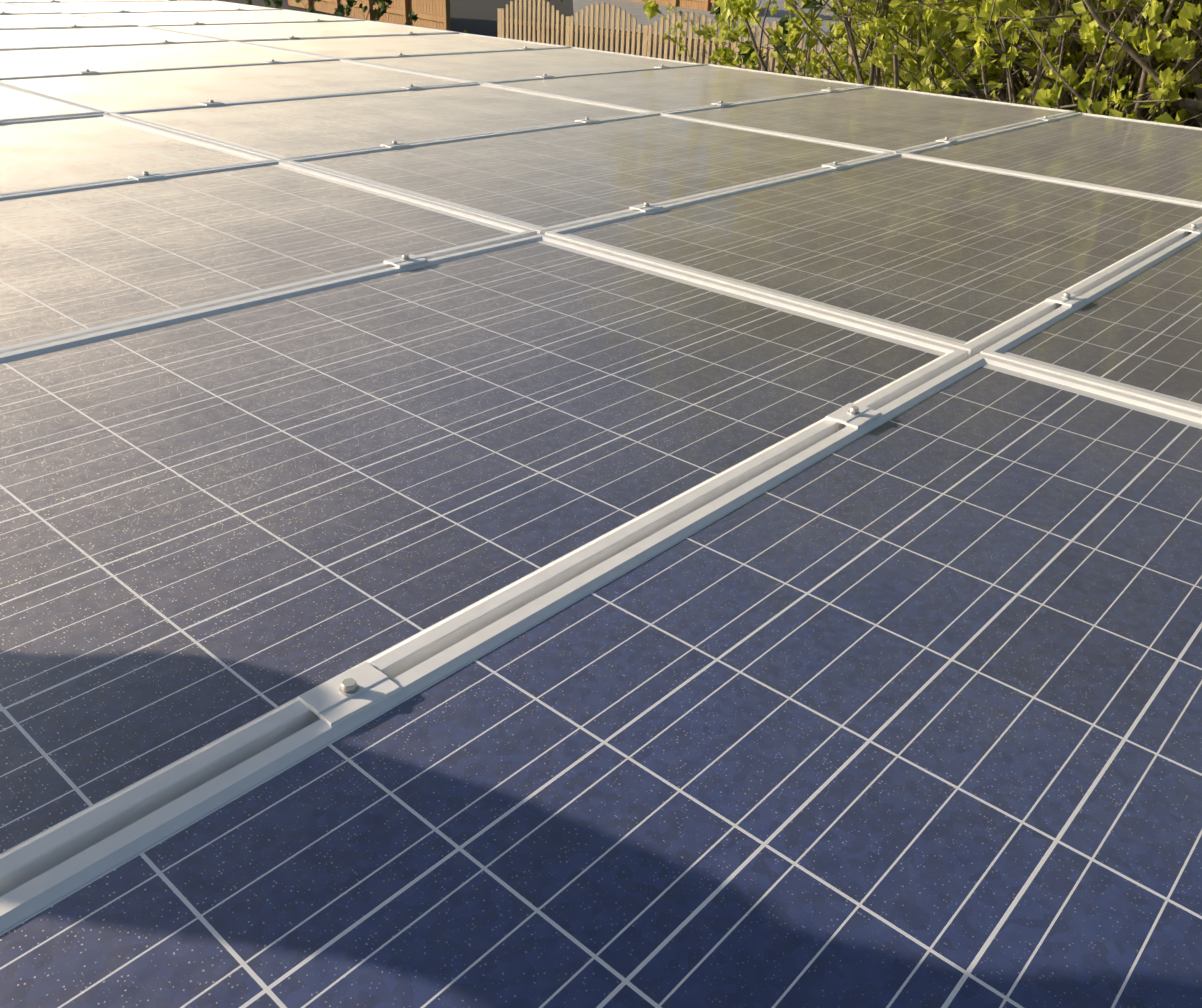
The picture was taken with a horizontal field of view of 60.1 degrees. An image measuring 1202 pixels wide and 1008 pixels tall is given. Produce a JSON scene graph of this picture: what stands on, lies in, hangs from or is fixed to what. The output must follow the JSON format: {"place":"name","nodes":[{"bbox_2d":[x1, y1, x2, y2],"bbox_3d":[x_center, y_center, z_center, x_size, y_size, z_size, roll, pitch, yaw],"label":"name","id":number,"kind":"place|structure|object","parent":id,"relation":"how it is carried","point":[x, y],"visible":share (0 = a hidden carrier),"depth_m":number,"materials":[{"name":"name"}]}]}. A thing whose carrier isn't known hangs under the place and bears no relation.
{"place":"outdoors","nodes":[
{"label":"outdoors","id":0,"kind":"place"},
{"bbox_2d":[536,27,555,43],"bbox_3d":[-1.047,-8.957,19.945,0.410,0.360,0.410,25,35,35],"label":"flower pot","id":1,"kind":"object","parent":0,"point":[545,34],"visible":0.19,"depth_m":19.80,"materials":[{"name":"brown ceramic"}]},
{"bbox_2d":[221,0,1126,111],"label":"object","id":2,"kind":"object","parent":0,"point":[478,17],"depth_m":26.03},
{"bbox_2d":[217,0,294,9],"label":"dark plant","id":3,"kind":"object","parent":2,"relation":"on","point":[267,3],"visible":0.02,"depth_m":11.74,"materials":[{"name":"green plant"}]},
{"bbox_2d":[218,0,468,33],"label":"dark plant","id":4,"kind":"object","parent":2,"relation":"on","point":[340,10],"visible":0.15,"depth_m":10.67,"materials":[{"name":"green plant"}]},
{"bbox_2d":[288,0,450,30],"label":"board fence","id":5,"kind":"object","parent":2,"relation":"on","point":[433,14],"visible":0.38,"depth_m":22.00,"materials":[{"name":"brown wood"}]},
{"bbox_2d":[630,0,738,10],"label":"board fence","id":6,"kind":"object","parent":2,"relation":"on","point":[706,5],"depth_m":33.32,"materials":[{"name":"brown wood"}]},
{"bbox_2d":[643,0,742,63],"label":"bush","id":7,"kind":"object","parent":2,"relation":"on","point":[679,25],"visible":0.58,"depth_m":13.77,"materials":[{"name":"green plant"}]},
{"bbox_2d":[497,0,924,90],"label":"picket fence","id":8,"kind":"object","parent":2,"relation":"on","point":[647,38],"visible":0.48,"depth_m":15.31,"materials":[{"name":"brown wood"}]},
{"bbox_2d":[573,0,1026,73],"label":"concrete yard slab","id":9,"kind":"structure","parent":2,"relation":"on","point":[635,10],"depth_m":30.52,"materials":[{"name":"grey concrete"}]},
{"bbox_2d":[776,0,894,79],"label":"bush","id":10,"kind":"object","parent":2,"relation":"on","point":[821,36],"visible":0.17,"depth_m":12.50,"materials":[{"name":"green plant"}]},
{"bbox_2d":[642,0,1201,126],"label":"hazel shrub","id":11,"kind":"object","parent":2,"relation":"on","point":[953,12],"visible":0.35,"depth_m":5.19,"materials":[{"name":"green plant"}]},
{"bbox_2d":[695,0,1200,125],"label":"hazel shrub","id":12,"kind":"object","parent":2,"relation":"on","point":[879,26],"visible":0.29,"depth_m":5.99,"materials":[{"name":"green plant"}]},
{"bbox_2d":[710,0,1201,124],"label":"shrub","id":13,"kind":"object","parent":2,"relation":"on","point":[1166,46],"depth_m":7.38,"materials":[{"name":"green plant"}]},
{"bbox_2d":[732,0,1201,119],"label":"hazel shrub","id":14,"kind":"object","parent":2,"relation":"on","point":[988,55],"visible":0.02,"depth_m":5.75,"materials":[{"name":"green plant"}]},
{"bbox_2d":[818,0,1151,112],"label":"shrub","id":15,"kind":"object","parent":2,"relation":"on","point":[1002,93],"visible":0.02,"depth_m":8.87,"materials":[{"name":"green plant"}]},
{"bbox_2d":[800,0,1201,127],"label":"hazel shrub","id":16,"kind":"object","parent":2,"relation":"on","point":[1089,33],"visible":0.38,"depth_m":4.96,"materials":[{"name":"green plant"}]},
{"bbox_2d":[1077,36,1201,114],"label":"hazel shrub","id":17,"kind":"object","parent":2,"relation":"on","point":[1191,89],"visible":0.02,"depth_m":5.15,"materials":[{"name":"green plant"}]},
{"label":"mounting rails","id":18,"kind":"object","parent":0,"visible":0},
{"bbox_2d":[0,2,61,13],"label":"solar panel","id":19,"kind":"object","parent":18,"relation":"on","point":[12,8],"visible":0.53,"depth_m":6.98,"materials":[{"name":"blue glass"}]},
{"bbox_2d":[0,84,103,121],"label":"solar panel","id":20,"kind":"object","parent":18,"relation":"on","point":[16,104],"visible":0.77,"depth_m":3.50,"materials":[{"name":"blue glass"}]},
{"bbox_2d":[0,13,137,28],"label":"solar panel","id":21,"kind":"object","parent":18,"relation":"on","point":[35,20],"visible":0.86,"depth_m":6.33,"materials":[{"name":"blue glass"}]},
{"bbox_2d":[0,0,166,2],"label":"solar panel","id":22,"kind":"object","parent":18,"relation":"on","point":[1,1],"visible":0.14,"depth_m":7.87,"materials":[{"name":"blue glass"}]},
{"bbox_2d":[77,69,98,73],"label":"clamp","id":23,"kind":"object","parent":18,"relation":"on","point":[87,71],"visible":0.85,"depth_m":4.28,"materials":[{"name":"metal"}]},
{"bbox_2d":[0,26,222,48],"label":"solar panel","id":24,"kind":"object","parent":18,"relation":"on","point":[53,37],"visible":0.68,"depth_m":5.66,"materials":[{"name":"blue glass"}]},
{"bbox_2d":[0,114,275,195],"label":"solar panel","id":25,"kind":"object","parent":18,"relation":"on","point":[51,153],"visible":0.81,"depth_m":2.89,"materials":[{"name":"blue glass"}]},
{"bbox_2d":[2,0,276,12],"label":"solar panel","id":26,"kind":"object","parent":18,"relation":"on","point":[114,6],"visible":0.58,"depth_m":7.71,"materials":[{"name":"blue glass"}]},
{"bbox_2d":[128,171,163,179],"bbox_3d":[-1.144,-0.813,2.617,0.050,0.049,0.070,24,35,33],"label":"clamp","id":27,"kind":"object","parent":18,"relation":"on","point":[145,175],"visible":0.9,"depth_m":2.60,"materials":[{"name":"metal"}]},
{"bbox_2d":[0,40,337,77],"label":"solar panel","id":28,"kind":"object","parent":18,"relation":"on","point":[27,62],"visible":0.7,"depth_m":4.91,"materials":[{"name":"blue glass"}]},
{"bbox_2d":[199,100,223,105],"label":"clamp","id":29,"kind":"object","parent":18,"relation":"on","point":[211,102],"visible":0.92,"depth_m":3.69,"materials":[{"name":"metal"}]},
{"bbox_2d":[68,9,361,25],"bbox_3d":[-2.617,-3.332,7.142,0.993,0.040,1.660,25,36,35],"label":"solar panel","id":30,"kind":"object","parent":18,"relation":"on","point":[203,16],"visible":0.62,"depth_m":7.12,"materials":[{"name":"blue glass"}]},
{"bbox_2d":[0,59,477,113],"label":"solar panel","id":31,"kind":"object","parent":18,"relation":"on","point":[115,91],"visible":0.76,"depth_m":4.21,"materials":[{"name":"blue glass"}]},
{"bbox_2d":[0,160,536,353],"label":"solar panel","id":32,"kind":"object","parent":18,"relation":"on","point":[78,261],"visible":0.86,"depth_m":2.15,"materials":[{"name":"blue glass"}]},
{"bbox_2d":[263,59,279,62],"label":"clamp","id":33,"kind":"object","parent":18,"relation":"on","point":[272,61],"visible":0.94,"depth_m":4.87,"materials":[{"name":"metal"}]},
{"bbox_2d":[143,20,457,40],"bbox_3d":[-1.861,-2.986,6.572,0.993,0.040,1.660,25,35,35],"label":"solar panel","id":34,"kind":"object","parent":18,"relation":"on","point":[269,30],"visible":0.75,"depth_m":6.53,"materials":[{"name":"blue glass"}]},
{"bbox_2d":[297,662,400,726],"bbox_3d":[-0.214,0.172,0.888,0.050,0.049,0.070,26,36,36],"label":"clamp","id":35,"kind":"object","parent":18,"relation":"on","point":[345,695],"visible":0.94,"depth_m":0.88,"materials":[{"name":"metal"}]},
{"bbox_2d":[110,83,655,160],"bbox_3d":[-0.710,-1.385,3.729,0.993,0.041,1.660,25,35,35],"label":"solar panel","id":36,"kind":"object","parent":18,"relation":"on","point":[291,128],"visible":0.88,"depth_m":3.60,"materials":[{"name":"blue glass"}]},
{"bbox_2d":[380,140,408,147],"bbox_3d":[-0.624,-1.074,3.143,0.050,0.049,0.070,24,35,34],"label":"clamp","id":37,"kind":"object","parent":18,"relation":"on","point":[394,144],"visible":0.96,"depth_m":3.13,"materials":[{"name":"metal"}]},
{"bbox_2d":[238,32,569,58],"bbox_3d":[-1.108,-2.637,5.997,0.993,0.040,1.660,25,35,35],"label":"solar panel","id":38,"kind":"object","parent":18,"relation":"on","point":[348,47],"visible":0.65,"depth_m":5.95,"materials":[{"name":"blue glass"}]},
{"bbox_2d":[383,254,427,267],"bbox_3d":[-0.385,-0.467,2.049,0.050,0.049,0.070,25,35,34],"label":"clamp","id":39,"kind":"object","parent":18,"relation":"on","point":[404,260],"visible":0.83,"depth_m":2.03,"materials":[{"name":"metal"}]},
{"bbox_2d":[401,84,421,88],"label":"clamp","id":40,"kind":"object","parent":18,"relation":"on","point":[411,86],"visible":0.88,"depth_m":4.30,"materials":[{"name":"metal"}]},
{"bbox_2d":[0,234,967,896],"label":"solar panel","id":41,"kind":"object","parent":18,"relation":"on","point":[230,532],"visible":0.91,"depth_m":1.26,"materials":[{"name":"blue glass"}]},
{"bbox_2d":[346,47,698,82],"bbox_3d":[-0.356,-2.288,5.422,0.993,0.040,1.660,25,36,35],"label":"solar panel","id":42,"kind":"object","parent":18,"relation":"on","point":[491,66],"visible":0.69,"depth_m":5.36,"materials":[{"name":"blue glass"}]},
{"bbox_2d":[536,74,553,77],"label":"clamp","id":43,"kind":"object","parent":18,"relation":"on","point":[544,76],"visible":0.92,"depth_m":4.82,"materials":[{"name":"metal"}]},
{"bbox_2d":[575,117,598,122],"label":"clamp","id":44,"kind":"object","parent":18,"relation":"on","point":[586,119],"visible":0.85,"depth_m":3.71,"materials":[{"name":"metal"}]},
{"bbox_2d":[284,112,893,234],"bbox_3d":[0.044,-1.037,3.155,0.993,0.040,1.660,25,36,35],"label":"solar panel","id":45,"kind":"object","parent":18,"relation":"on","point":[542,180],"visible":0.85,"depth_m":3.00,"materials":[{"name":"blue glass"}]},
{"bbox_2d":[0,353,1201,1007],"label":"solar panel","id":46,"kind":"object","parent":18,"relation":"on","point":[896,703],"visible":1,"depth_m":0.81,"materials":[{"name":"blue glass"}]},
{"bbox_2d":[629,202,662,211],"bbox_3d":[0.110,-0.716,2.550,0.050,0.049,0.070,25,35,33],"label":"clamp","id":47,"kind":"object","parent":18,"relation":"on","point":[646,207],"visible":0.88,"depth_m":2.54,"materials":[{"name":"metal"}]},
{"bbox_2d":[483,64,868,112],"bbox_3d":[0.400,-1.942,4.851,0.993,0.040,1.660,25,36,35],"label":"solar panel","id":48,"kind":"object","parent":18,"relation":"on","point":[673,89],"visible":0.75,"depth_m":4.76,"materials":[{"name":"blue glass"}]},
{"bbox_2d":[711,100,730,105],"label":"clamp","id":49,"kind":"object","parent":18,"relation":"on","point":[721,103],"visible":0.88,"depth_m":4.25,"materials":[{"name":"metal"}]},
{"bbox_2d":[821,87,837,91],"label":"clamp","id":50,"kind":"object","parent":18,"relation":"on","point":[829,89],"visible":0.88,"depth_m":4.83,"materials":[{"name":"metal"}]},
{"bbox_2d":[822,161,847,168],"bbox_3d":[0.709,-1.015,3.154,0.050,0.049,0.070,27,36,35],"label":"clamp","id":51,"kind":"object","parent":18,"relation":"on","point":[835,164],"visible":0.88,"depth_m":3.14,"materials":[{"name":"metal"}]},
{"bbox_2d":[825,403,880,431],"bbox_3d":[0.353,-0.113,1.461,0.050,0.049,0.070,23,35,34],"label":"clamp","id":52,"kind":"object","parent":18,"relation":"on","point":[852,415],"visible":0.83,"depth_m":1.45,"materials":[{"name":"metal"}]},
{"bbox_2d":[666,86,1074,152],"bbox_3d":[1.152,-1.593,4.276,0.993,0.042,1.660,25,35,35],"label":"solar panel","id":53,"kind":"object","parent":18,"relation":"on","point":[894,120],"visible":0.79,"depth_m":4.17,"materials":[{"name":"blue glass"}]},
{"bbox_2d":[545,152,1201,358],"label":"solar panel","id":54,"kind":"object","parent":18,"relation":"on","point":[972,260],"visible":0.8,"depth_m":2.38,"materials":[{"name":"blue glass"}]},
{"bbox_2d":[936,137,956,143],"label":"clamp","id":55,"kind":"object","parent":18,"relation":"on","point":[946,140],"visible":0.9,"depth_m":3.65,"materials":[{"name":"metal"}]},
{"bbox_2d":[1036,115,1053,120],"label":"clamp","id":56,"kind":"object","parent":18,"relation":"on","point":[1045,117],"visible":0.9,"depth_m":4.27,"materials":[{"name":"metal"}]},
{"bbox_2d":[902,112,1201,203],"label":"solar panel","id":57,"kind":"object","parent":18,"relation":"on","point":[1146,157],"visible":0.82,"depth_m":3.58,"materials":[{"name":"blue glass"}]},
{"bbox_2d":[1046,292,1085,310],"bbox_3d":[0.896,-0.384,2.009,0.050,0.049,0.070,26,36,36],"label":"clamp","id":58,"kind":"object","parent":18,"relation":"on","point":[1059,299],"visible":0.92,"depth_m":2.00,"materials":[{"name":"metal"}]},
{"bbox_2d":[980,233,1201,414],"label":"solar panel","id":59,"kind":"object","parent":18,"relation":"on","point":[1136,330],"visible":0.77,"depth_m":1.84,"materials":[{"name":"blue glass"}]},
{"bbox_2d":[1179,224,1201,237],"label":"clamp","id":60,"kind":"object","parent":18,"relation":"on","point":[1190,229],"visible":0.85,"depth_m":2.58,"materials":[{"name":"metal"}]}
]}

